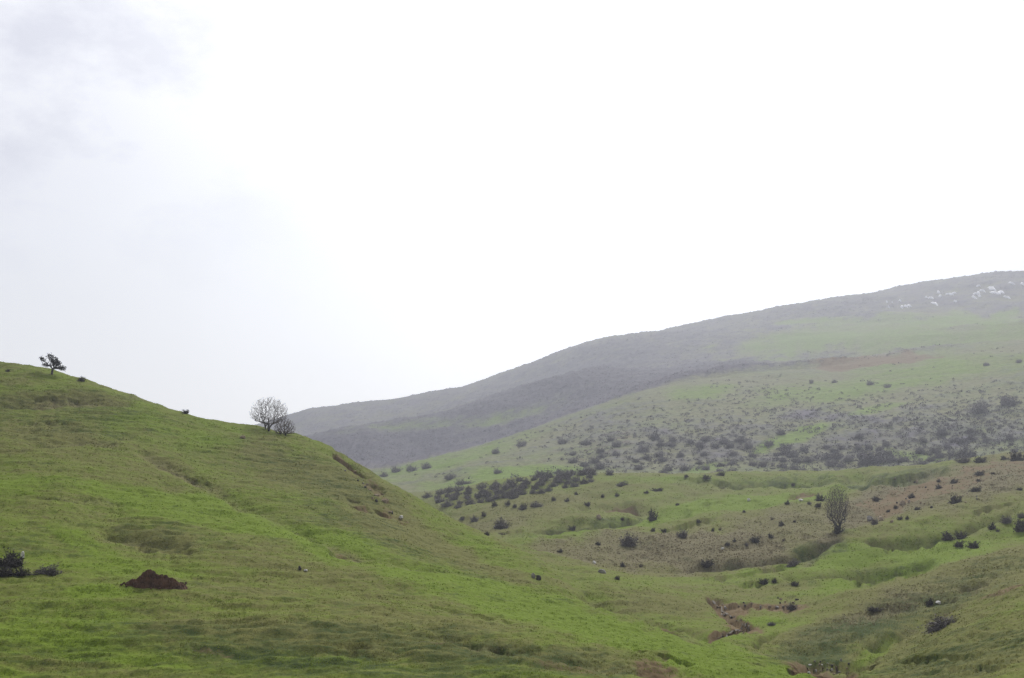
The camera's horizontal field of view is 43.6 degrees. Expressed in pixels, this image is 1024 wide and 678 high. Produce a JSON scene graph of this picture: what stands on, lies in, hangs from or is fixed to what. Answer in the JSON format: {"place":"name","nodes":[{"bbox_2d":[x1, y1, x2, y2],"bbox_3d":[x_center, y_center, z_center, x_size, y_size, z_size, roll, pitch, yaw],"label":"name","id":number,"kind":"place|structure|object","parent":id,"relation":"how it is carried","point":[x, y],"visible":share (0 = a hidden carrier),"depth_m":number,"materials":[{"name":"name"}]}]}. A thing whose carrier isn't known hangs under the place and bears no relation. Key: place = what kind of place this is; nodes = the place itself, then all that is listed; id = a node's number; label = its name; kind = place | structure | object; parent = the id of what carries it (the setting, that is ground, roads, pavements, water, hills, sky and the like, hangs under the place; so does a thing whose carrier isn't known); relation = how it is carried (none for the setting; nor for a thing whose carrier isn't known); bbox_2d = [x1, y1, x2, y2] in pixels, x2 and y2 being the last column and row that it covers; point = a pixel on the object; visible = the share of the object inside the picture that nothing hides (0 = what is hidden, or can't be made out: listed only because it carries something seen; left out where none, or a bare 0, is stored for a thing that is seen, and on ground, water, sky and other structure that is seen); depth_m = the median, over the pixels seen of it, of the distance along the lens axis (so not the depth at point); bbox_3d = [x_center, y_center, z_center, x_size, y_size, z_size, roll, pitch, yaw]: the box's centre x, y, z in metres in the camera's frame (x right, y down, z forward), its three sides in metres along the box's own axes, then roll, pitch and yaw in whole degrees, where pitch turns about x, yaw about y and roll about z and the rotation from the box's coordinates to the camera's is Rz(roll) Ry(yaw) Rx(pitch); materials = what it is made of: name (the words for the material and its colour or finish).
{"place":"outdoors","nodes":[
{"label":"outdoors","id":0,"kind":"place"},
{"bbox_2d":[0,362,847,677],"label":"hill","id":1,"kind":"structure","parent":0,"point":[266,468],"depth_m":75.36,"materials":[{"name":"green plant"}]},
{"bbox_2d":[0,565,17,577],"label":"shrub","id":2,"kind":"object","parent":1,"relation":"on","point":[5,572],"visible":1,"depth_m":66.43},
{"bbox_2d":[0,546,25,567],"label":"shrub","id":3,"kind":"object","parent":1,"relation":"on","point":[10,560],"visible":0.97,"depth_m":68.83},
{"bbox_2d":[14,565,31,575],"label":"shrub","id":4,"kind":"object","parent":1,"relation":"on","point":[23,572],"visible":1,"depth_m":66.56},
{"bbox_2d":[31,564,63,575],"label":"shrub","id":5,"kind":"object","parent":1,"relation":"on","point":[49,571],"visible":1,"depth_m":67.04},
{"bbox_2d":[39,353,66,374],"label":"windswept tree","id":6,"kind":"object","parent":1,"relation":"on","point":[55,362],"visible":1,"depth_m":130.05,"materials":[{"name":"grey plant"}]},
{"bbox_2d":[126,569,187,589],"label":"earth mound","id":7,"kind":"object","parent":1,"relation":"on","point":[148,578],"visible":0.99,"depth_m":65.06,"materials":[{"name":"soil"}]},
{"bbox_2d":[249,396,287,430],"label":"bare tree","id":8,"kind":"object","parent":1,"relation":"on","point":[264,422],"visible":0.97,"depth_m":127.47,"materials":[{"name":"grey plant"}]},
{"bbox_2d":[273,419,295,435],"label":"bare shrub","id":9,"kind":"object","parent":1,"relation":"on","point":[283,427],"visible":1,"depth_m":125.44,"materials":[{"name":"grey plant"}]},
{"bbox_2d":[0,0,1023,424],"label":"sky","id":10,"kind":"structure","parent":0,"point":[211,209],"materials":[{"name":"white"}]},
{"bbox_2d":[255,270,1023,462],"bbox_3d":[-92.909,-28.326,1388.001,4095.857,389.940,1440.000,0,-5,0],"label":"mountain","id":11,"kind":"structure","parent":0,"point":[996,317],"depth_m":964.77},
{"bbox_2d":[355,335,1023,491],"bbox_3d":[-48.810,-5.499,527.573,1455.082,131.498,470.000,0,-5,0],"label":"hillside","id":12,"kind":"structure","parent":0,"point":[960,363],"depth_m":485.32,"materials":[{"name":"plant"}]},
{"bbox_2d":[390,466,401,472],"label":"shrub","id":13,"kind":"object","parent":12,"relation":"on","point":[396,469],"visible":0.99,"depth_m":471.07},
{"bbox_2d":[405,463,419,470],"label":"shrub","id":14,"kind":"object","parent":12,"relation":"on","point":[410,468],"visible":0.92,"depth_m":469.44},
{"bbox_2d":[421,462,431,468],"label":"shrub","id":15,"kind":"object","parent":12,"relation":"on","point":[426,466],"visible":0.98,"depth_m":470.65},
{"bbox_2d":[443,473,455,479],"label":"shrub","id":16,"kind":"object","parent":12,"relation":"on","point":[449,477],"visible":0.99,"depth_m":376.71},
{"bbox_2d":[454,477,471,484],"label":"shrub","id":17,"kind":"object","parent":12,"relation":"on","point":[458,482],"visible":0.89,"depth_m":340.25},
{"bbox_2d":[514,439,527,446],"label":"shrub","id":18,"kind":"object","parent":12,"relation":"on","point":[521,444],"visible":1,"depth_m":497.81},
{"bbox_2d":[557,437,569,443],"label":"shrub","id":19,"kind":"object","parent":12,"relation":"on","point":[561,441],"visible":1,"depth_m":471.54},
{"bbox_2d":[567,458,579,462],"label":"shrub","id":20,"kind":"object","parent":12,"relation":"on","point":[571,460],"visible":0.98,"depth_m":395.84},
{"bbox_2d":[577,460,589,466],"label":"shrub","id":21,"kind":"object","parent":12,"relation":"on","point":[585,464],"visible":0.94,"depth_m":384.77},
{"bbox_2d":[579,439,592,445],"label":"shrub","id":22,"kind":"object","parent":12,"relation":"on","point":[587,441],"visible":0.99,"depth_m":434.71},
{"bbox_2d":[586,456,600,462],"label":"shrub","id":23,"kind":"object","parent":12,"relation":"on","point":[593,460],"visible":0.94,"depth_m":388.92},
{"bbox_2d":[592,462,605,468],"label":"shrub","id":24,"kind":"object","parent":12,"relation":"on","point":[600,466],"visible":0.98,"depth_m":376.04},
{"bbox_2d":[611,440,622,446],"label":"shrub","id":25,"kind":"object","parent":12,"relation":"on","point":[615,444],"visible":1,"depth_m":420.27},
{"bbox_2d":[635,443,648,451],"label":"shrub","id":26,"kind":"object","parent":12,"relation":"on","point":[640,449],"visible":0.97,"depth_m":406.77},
{"bbox_2d":[640,451,652,459],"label":"shrub","id":27,"kind":"object","parent":12,"relation":"on","point":[647,457],"visible":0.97,"depth_m":392.47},
{"bbox_2d":[645,432,661,439],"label":"shrub","id":28,"kind":"object","parent":12,"relation":"on","point":[653,436],"visible":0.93,"depth_m":429.98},
{"bbox_2d":[294,275,1023,461],"bbox_3d":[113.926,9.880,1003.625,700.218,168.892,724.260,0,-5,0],"label":"woodland","id":29,"kind":"object","parent":12,"relation":"on","point":[658,373],"visible":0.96,"depth_m":820.16,"materials":[{"name":"plant"}]},
{"bbox_2d":[652,450,666,456],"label":"shrub","id":30,"kind":"object","parent":12,"relation":"on","point":[659,454],"visible":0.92,"depth_m":396.28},
{"bbox_2d":[657,453,669,461],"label":"shrub","id":31,"kind":"object","parent":12,"relation":"on","point":[662,459],"visible":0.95,"depth_m":385.61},
{"bbox_2d":[678,461,691,470],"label":"shrub","id":32,"kind":"object","parent":12,"relation":"on","point":[684,468],"visible":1,"depth_m":360.42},
{"bbox_2d":[695,440,706,447],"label":"shrub","id":33,"kind":"object","parent":12,"relation":"on","point":[701,444],"visible":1,"depth_m":406.52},
{"bbox_2d":[700,435,711,441],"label":"shrub","id":34,"kind":"object","parent":12,"relation":"on","point":[706,438],"visible":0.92,"depth_m":416.92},
{"bbox_2d":[409,347,1023,478],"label":"shrubland","id":35,"kind":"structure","parent":12,"relation":"on","point":[815,457],"depth_m":411.19,"materials":[{"name":"plant"}]},
{"bbox_2d":[734,435,747,442],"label":"shrub","id":36,"kind":"object","parent":12,"relation":"on","point":[740,439],"visible":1,"depth_m":412.87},
{"bbox_2d":[742,442,752,448],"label":"shrub","id":37,"kind":"object","parent":12,"relation":"on","point":[748,446],"visible":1,"depth_m":403.26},
{"bbox_2d":[762,439,773,445],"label":"shrub","id":38,"kind":"object","parent":12,"relation":"on","point":[769,443],"visible":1,"depth_m":403.60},
{"bbox_2d":[779,447,791,454],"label":"shrub","id":39,"kind":"object","parent":12,"relation":"on","point":[784,451],"visible":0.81,"depth_m":387.14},
{"bbox_2d":[779,443,792,449],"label":"shrub","id":40,"kind":"object","parent":12,"relation":"on","point":[784,446],"visible":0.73,"depth_m":395.35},
{"bbox_2d":[784,451,799,457],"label":"shrub","id":41,"kind":"object","parent":12,"relation":"on","point":[793,455],"visible":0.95,"depth_m":379.46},
{"bbox_2d":[788,464,800,469],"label":"shrub","id":42,"kind":"object","parent":12,"relation":"on","point":[793,467],"visible":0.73,"depth_m":353.94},
{"bbox_2d":[797,444,808,451],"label":"shrub","id":43,"kind":"object","parent":12,"relation":"on","point":[805,448],"visible":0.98,"depth_m":390.91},
{"bbox_2d":[801,456,813,462],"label":"shrub","id":44,"kind":"object","parent":12,"relation":"on","point":[807,459],"visible":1,"depth_m":369.89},
{"bbox_2d":[822,459,837,466],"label":"shrub","id":45,"kind":"object","parent":12,"relation":"on","point":[832,463],"visible":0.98,"depth_m":359.96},
{"bbox_2d":[830,451,842,459],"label":"shrub","id":46,"kind":"object","parent":12,"relation":"on","point":[835,457],"visible":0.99,"depth_m":370.54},
{"bbox_2d":[840,455,854,461],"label":"shrub","id":47,"kind":"object","parent":12,"relation":"on","point":[849,459],"visible":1,"depth_m":365.44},
{"bbox_2d":[857,458,867,465],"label":"shrub","id":48,"kind":"object","parent":12,"relation":"on","point":[860,461],"visible":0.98,"depth_m":356.56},
{"bbox_2d":[853,447,890,463],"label":"shrub","id":49,"kind":"object","parent":12,"relation":"on","point":[875,459],"visible":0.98,"depth_m":357.80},
{"bbox_2d":[899,454,908,461],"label":"shrub","id":50,"kind":"object","parent":12,"relation":"on","point":[903,459],"visible":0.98,"depth_m":356.33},
{"bbox_2d":[915,445,927,453],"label":"shrub","id":51,"kind":"object","parent":12,"relation":"on","point":[920,450],"visible":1,"depth_m":364.68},
{"bbox_2d":[923,455,936,461],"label":"shrub","id":52,"kind":"object","parent":12,"relation":"on","point":[932,459],"visible":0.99,"depth_m":349.72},
{"bbox_2d":[928,447,941,452],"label":"shrub","id":53,"kind":"object","parent":12,"relation":"on","point":[933,450],"visible":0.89,"depth_m":363.04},
{"bbox_2d":[936,427,948,435],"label":"shrub","id":54,"kind":"object","parent":12,"relation":"on","point":[941,432],"visible":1,"depth_m":385.02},
{"bbox_2d":[953,436,977,458],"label":"shrub","id":55,"kind":"object","parent":12,"relation":"on","point":[964,452],"visible":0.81,"depth_m":344.76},
{"bbox_2d":[963,427,975,433],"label":"shrub","id":56,"kind":"object","parent":12,"relation":"on","point":[970,431],"visible":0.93,"depth_m":380.47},
{"bbox_2d":[964,431,977,440],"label":"shrub","id":57,"kind":"object","parent":12,"relation":"on","point":[970,437],"visible":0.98,"depth_m":371.22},
{"bbox_2d":[967,400,987,413],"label":"shrub","id":58,"kind":"object","parent":12,"relation":"on","point":[977,410],"visible":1,"depth_m":414.92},
{"bbox_2d":[999,393,1018,405],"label":"shrub","id":59,"kind":"object","parent":12,"relation":"on","point":[1007,401],"visible":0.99,"depth_m":421.20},
{"bbox_2d":[409,451,1023,677],"bbox_3d":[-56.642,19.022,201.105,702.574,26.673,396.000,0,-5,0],"label":"ground","id":60,"kind":"structure","parent":0,"point":[755,572],"depth_m":136.00,"materials":[{"name":"green plant"}]},
{"bbox_2d":[421,490,432,498],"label":"shrub","id":61,"kind":"object","parent":60,"relation":"on","point":[426,495],"visible":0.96,"depth_m":291.80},
{"bbox_2d":[434,488,445,494],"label":"shrub","id":62,"kind":"object","parent":60,"relation":"on","point":[442,491],"visible":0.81,"depth_m":285.50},
{"bbox_2d":[435,494,446,502],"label":"shrub","id":63,"kind":"object","parent":60,"relation":"on","point":[438,500],"visible":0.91,"depth_m":261.86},
{"bbox_2d":[440,496,454,506],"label":"shrub","id":64,"kind":"object","parent":60,"relation":"on","point":[447,504],"visible":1,"depth_m":245.82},
{"bbox_2d":[444,484,454,492],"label":"shrub","id":65,"kind":"object","parent":60,"relation":"on","point":[448,490],"visible":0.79,"depth_m":278.03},
{"bbox_2d":[448,493,459,499],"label":"shrub","id":66,"kind":"object","parent":60,"relation":"on","point":[452,497],"visible":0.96,"depth_m":251.13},
{"bbox_2d":[451,483,464,490],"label":"shrub","id":67,"kind":"object","parent":60,"relation":"on","point":[459,488],"visible":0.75,"depth_m":272.28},
{"bbox_2d":[476,482,488,488],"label":"shrub","id":68,"kind":"object","parent":60,"relation":"on","point":[480,486],"visible":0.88,"depth_m":264.95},
{"bbox_2d":[481,489,492,496],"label":"shrub","id":69,"kind":"object","parent":60,"relation":"on","point":[487,493],"visible":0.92,"depth_m":244.81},
{"bbox_2d":[483,495,494,501],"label":"shrub","id":70,"kind":"object","parent":60,"relation":"on","point":[488,499],"visible":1,"depth_m":237.35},
{"bbox_2d":[486,482,500,489],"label":"shrub","id":71,"kind":"object","parent":60,"relation":"on","point":[491,487],"visible":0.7,"depth_m":249.91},
{"bbox_2d":[493,485,504,493],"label":"shrub","id":72,"kind":"object","parent":60,"relation":"on","point":[497,490],"visible":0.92,"depth_m":243.34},
{"bbox_2d":[493,516,511,528],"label":"shrub","id":73,"kind":"object","parent":60,"relation":"on","point":[500,525],"visible":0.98,"depth_m":184.11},
{"bbox_2d":[500,482,510,489],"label":"shrub","id":74,"kind":"object","parent":60,"relation":"on","point":[505,486],"visible":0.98,"depth_m":245.90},
{"bbox_2d":[0,361,1023,677],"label":"grass","id":75,"kind":"structure","parent":60,"relation":"on","point":[134,401],"depth_m":86.37,"materials":[{"name":"plant"}]},
{"bbox_2d":[506,491,519,498],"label":"shrub","id":76,"kind":"object","parent":60,"relation":"on","point":[512,495],"visible":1,"depth_m":228.98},
{"bbox_2d":[515,489,526,494],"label":"shrub","id":77,"kind":"object","parent":60,"relation":"on","point":[521,492],"visible":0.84,"depth_m":236.80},
{"bbox_2d":[517,480,527,488],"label":"shrub","id":78,"kind":"object","parent":60,"relation":"on","point":[521,485],"visible":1,"depth_m":244.93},
{"bbox_2d":[518,504,527,509],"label":"shrub","id":79,"kind":"object","parent":60,"relation":"on","point":[522,507],"visible":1,"depth_m":209.72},
{"bbox_2d":[529,500,545,507],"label":"shrub","id":80,"kind":"object","parent":60,"relation":"on","point":[536,505],"visible":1,"depth_m":210.33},
{"bbox_2d":[535,478,545,485],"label":"shrub","id":81,"kind":"object","parent":60,"relation":"on","point":[541,482],"visible":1,"depth_m":247.02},
{"bbox_2d":[535,487,546,493],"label":"shrub","id":82,"kind":"object","parent":60,"relation":"on","point":[539,491],"visible":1,"depth_m":230.80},
{"bbox_2d":[529,467,554,477],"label":"shrub","id":83,"kind":"object","parent":60,"relation":"on","point":[541,473],"visible":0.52,"depth_m":269.47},
{"bbox_2d":[538,472,549,481],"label":"shrub","id":84,"kind":"object","parent":60,"relation":"on","point":[545,479],"visible":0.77,"depth_m":251.27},
{"bbox_2d":[549,476,563,482],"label":"shrub","id":85,"kind":"object","parent":60,"relation":"on","point":[559,479],"visible":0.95,"depth_m":250.18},
{"bbox_2d":[553,469,575,476],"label":"shrub","id":86,"kind":"object","parent":60,"relation":"on","point":[567,472],"visible":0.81,"depth_m":257.24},
{"bbox_2d":[567,481,579,486],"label":"shrub","id":87,"kind":"object","parent":60,"relation":"on","point":[574,484],"visible":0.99,"depth_m":240.71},
{"bbox_2d":[575,468,587,475],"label":"shrub","id":88,"kind":"object","parent":60,"relation":"on","point":[582,472],"visible":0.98,"depth_m":258.03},
{"bbox_2d":[578,476,591,484],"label":"shrub","id":89,"kind":"object","parent":60,"relation":"on","point":[583,481],"visible":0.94,"depth_m":245.10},
{"bbox_2d":[585,466,597,474],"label":"shrub","id":90,"kind":"object","parent":60,"relation":"on","point":[590,471],"visible":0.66,"depth_m":262.05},
{"bbox_2d":[615,481,629,486],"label":"shrub","id":91,"kind":"object","parent":60,"relation":"on","point":[621,484],"visible":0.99,"depth_m":236.28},
{"bbox_2d":[618,530,641,546],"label":"shrub","id":92,"kind":"object","parent":60,"relation":"on","point":[630,541],"visible":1,"depth_m":148.55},
{"bbox_2d":[647,510,657,520],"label":"shrub","id":93,"kind":"object","parent":60,"relation":"on","point":[651,517],"visible":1,"depth_m":180.10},
{"bbox_2d":[676,529,688,537],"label":"shrub","id":94,"kind":"object","parent":60,"relation":"on","point":[682,535],"visible":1,"depth_m":152.76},
{"bbox_2d":[699,559,714,567],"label":"shrub","id":95,"kind":"object","parent":60,"relation":"on","point":[709,564],"visible":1,"depth_m":137.61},
{"bbox_2d":[749,536,760,542],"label":"shrub","id":96,"kind":"object","parent":60,"relation":"on","point":[754,540],"visible":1,"depth_m":146.90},
{"bbox_2d":[756,578,768,584],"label":"shrub","id":97,"kind":"object","parent":60,"relation":"on","point":[764,581],"visible":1,"depth_m":120.42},
{"bbox_2d":[786,603,797,610],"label":"shrub","id":98,"kind":"object","parent":60,"relation":"on","point":[790,606],"visible":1,"depth_m":104.81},
{"bbox_2d":[785,557,799,566],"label":"shrub","id":99,"kind":"object","parent":60,"relation":"on","point":[793,564],"visible":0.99,"depth_m":131.91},
{"bbox_2d":[814,493,825,500],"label":"shrub","id":100,"kind":"object","parent":60,"relation":"on","point":[819,497],"visible":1,"depth_m":190.56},
{"bbox_2d":[824,485,849,528],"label":"oval tree","id":101,"kind":"object","parent":60,"relation":"on","point":[837,512],"visible":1,"depth_m":151.16,"materials":[{"name":"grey plant"}]},
{"bbox_2d":[832,523,844,533],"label":"shrub","id":102,"kind":"object","parent":60,"relation":"on","point":[836,530],"visible":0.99,"depth_m":148.55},
{"bbox_2d":[865,606,884,611],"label":"shrub","id":103,"kind":"object","parent":60,"relation":"on","point":[871,609],"visible":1,"depth_m":93.92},
{"bbox_2d":[917,614,959,633],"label":"shrub","id":104,"kind":"object","parent":60,"relation":"on","point":[938,625],"visible":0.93,"depth_m":75.85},
{"bbox_2d":[942,530,954,540],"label":"shrub","id":105,"kind":"object","parent":60,"relation":"on","point":[947,537],"visible":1,"depth_m":137.84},
{"bbox_2d":[948,492,961,503],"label":"shrub","id":106,"kind":"object","parent":60,"relation":"on","point":[955,499],"visible":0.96,"depth_m":162.92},
{"bbox_2d":[952,540,963,546],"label":"shrub","id":107,"kind":"object","parent":60,"relation":"on","point":[958,544],"visible":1,"depth_m":133.83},
{"bbox_2d":[954,530,968,538],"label":"shrub","id":108,"kind":"object","parent":60,"relation":"on","point":[961,536],"visible":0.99,"depth_m":138.65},
{"bbox_2d":[953,455,970,462],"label":"shrub","id":109,"kind":"object","parent":60,"relation":"on","point":[964,460],"visible":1,"depth_m":235.44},
{"bbox_2d":[964,541,980,548],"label":"shrub","id":110,"kind":"object","parent":60,"relation":"on","point":[973,545],"visible":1,"depth_m":131.18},
{"bbox_2d":[968,486,981,491],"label":"shrub","id":111,"kind":"object","parent":60,"relation":"on","point":[975,490],"visible":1,"depth_m":173.15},
{"bbox_2d":[973,454,986,462],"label":"shrub","id":112,"kind":"object","parent":60,"relation":"on","point":[979,459],"visible":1,"depth_m":231.80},
{"bbox_2d":[987,522,996,529],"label":"shrub","id":113,"kind":"object","parent":60,"relation":"on","point":[991,527],"visible":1,"depth_m":140.69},
{"bbox_2d":[999,515,1011,523],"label":"shrub","id":114,"kind":"object","parent":60,"relation":"on","point":[1005,520],"visible":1,"depth_m":142.74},
{"bbox_2d":[1006,449,1023,460],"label":"shrub","id":115,"kind":"object","parent":60,"relation":"on","point":[1015,458],"visible":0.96,"depth_m":222.05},
{"bbox_2d":[1012,517,1023,531],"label":"shrub","id":116,"kind":"object","parent":60,"relation":"on","point":[1019,526],"visible":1,"depth_m":138.65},
{"bbox_2d":[712,600,841,675],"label":"stream","id":117,"kind":"structure","parent":0,"point":[714,602],"depth_m":95.39,"materials":[{"name":"brown liquid"}]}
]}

